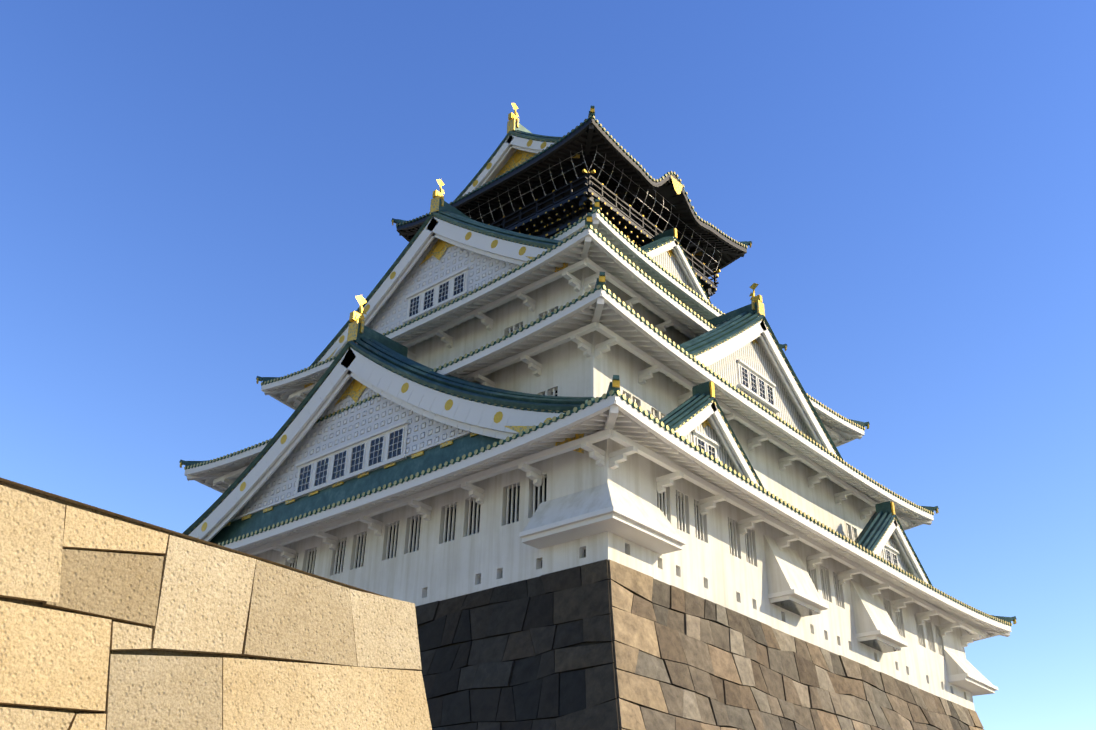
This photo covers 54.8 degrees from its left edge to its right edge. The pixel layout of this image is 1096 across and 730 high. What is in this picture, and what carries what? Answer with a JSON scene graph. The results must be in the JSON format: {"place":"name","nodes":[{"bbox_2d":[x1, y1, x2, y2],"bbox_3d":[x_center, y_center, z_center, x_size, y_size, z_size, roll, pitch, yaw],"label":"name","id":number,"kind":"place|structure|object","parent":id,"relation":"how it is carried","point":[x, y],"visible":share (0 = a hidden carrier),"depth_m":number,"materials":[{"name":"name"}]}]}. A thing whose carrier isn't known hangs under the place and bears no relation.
{"place":"outdoors","nodes":[
{"label":"outdoors","id":0,"kind":"place"},
{"bbox_2d":[0,0,1095,729],"label":"sky","id":1,"kind":"structure","parent":0,"point":[197,197],"materials":[{"name":"blue"}]},
{"bbox_2d":[233,149,997,710],"bbox_3d":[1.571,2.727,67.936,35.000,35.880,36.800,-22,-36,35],"label":"castle walls","id":2,"kind":"structure","parent":0,"point":[603,513],"depth_m":48.45,"materials":[{"name":"white paint"}]},
{"bbox_2d":[189,134,985,647],"bbox_3d":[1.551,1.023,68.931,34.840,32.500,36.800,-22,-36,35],"label":"gable trim","id":3,"kind":"structure","parent":2,"relation":"attached to","point":[467,416],"depth_m":54.07,"materials":[{"name":"white paint"}]},
{"bbox_2d":[465,150,721,299],"bbox_3d":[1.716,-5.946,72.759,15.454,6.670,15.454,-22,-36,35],"label":"castle top tier","id":4,"kind":"object","parent":2,"relation":"on","point":[579,201],"visible":0.27,"depth_m":66.63,"materials":[{"name":"black wood"}]},
{"bbox_2d":[185,115,1011,640],"bbox_3d":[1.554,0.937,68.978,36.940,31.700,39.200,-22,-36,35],"label":"roof eaves","id":5,"kind":"object","parent":2,"relation":"attached to","point":[609,401],"visible":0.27,"depth_m":52.79,"materials":[{"name":"white paint"}]},
{"bbox_2d":[179,106,1015,625],"bbox_3d":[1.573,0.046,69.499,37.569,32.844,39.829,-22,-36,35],"label":"castle roof tiles","id":6,"kind":"object","parent":5,"relation":"on","point":[381,348],"visible":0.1,"depth_m":54.38,"materials":[{"name":"green tile"}]},
{"bbox_2d":[180,103,1016,623],"bbox_3d":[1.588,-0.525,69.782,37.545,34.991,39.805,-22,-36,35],"label":"roof ornaments","id":7,"kind":"object","parent":6,"relation":"on","point":[354,389],"visible":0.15,"depth_m":60.23},
{"bbox_2d":[187,125,1009,636],"bbox_3d":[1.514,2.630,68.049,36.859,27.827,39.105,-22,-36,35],"label":"castle rafters","id":8,"kind":"object","parent":5,"relation":"attached to","point":[615,417],"visible":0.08,"depth_m":54.66,"materials":[{"name":"white paint"}]},
{"bbox_2d":[288,273,942,655],"bbox_3d":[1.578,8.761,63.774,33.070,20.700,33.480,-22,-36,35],"label":"windows","id":9,"kind":"structure","parent":2,"relation":"in","point":[756,385],"depth_m":50.17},
{"label":"ground","id":10,"kind":"structure","parent":0,"visible":0},
{"bbox_2d":[0,477,431,729],"bbox_3d":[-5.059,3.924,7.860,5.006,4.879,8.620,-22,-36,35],"label":"stone wall","id":11,"kind":"structure","parent":10,"relation":"on","point":[109,620],"depth_m":7.68,"materials":[{"name":"stone"}]},
{"bbox_2d":[415,559,983,729],"bbox_3d":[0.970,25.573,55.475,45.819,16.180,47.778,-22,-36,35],"label":"stone base wall","id":12,"kind":"structure","parent":10,"relation":"on","point":[606,644],"depth_m":39.46,"materials":[{"name":"stone"}]}
]}

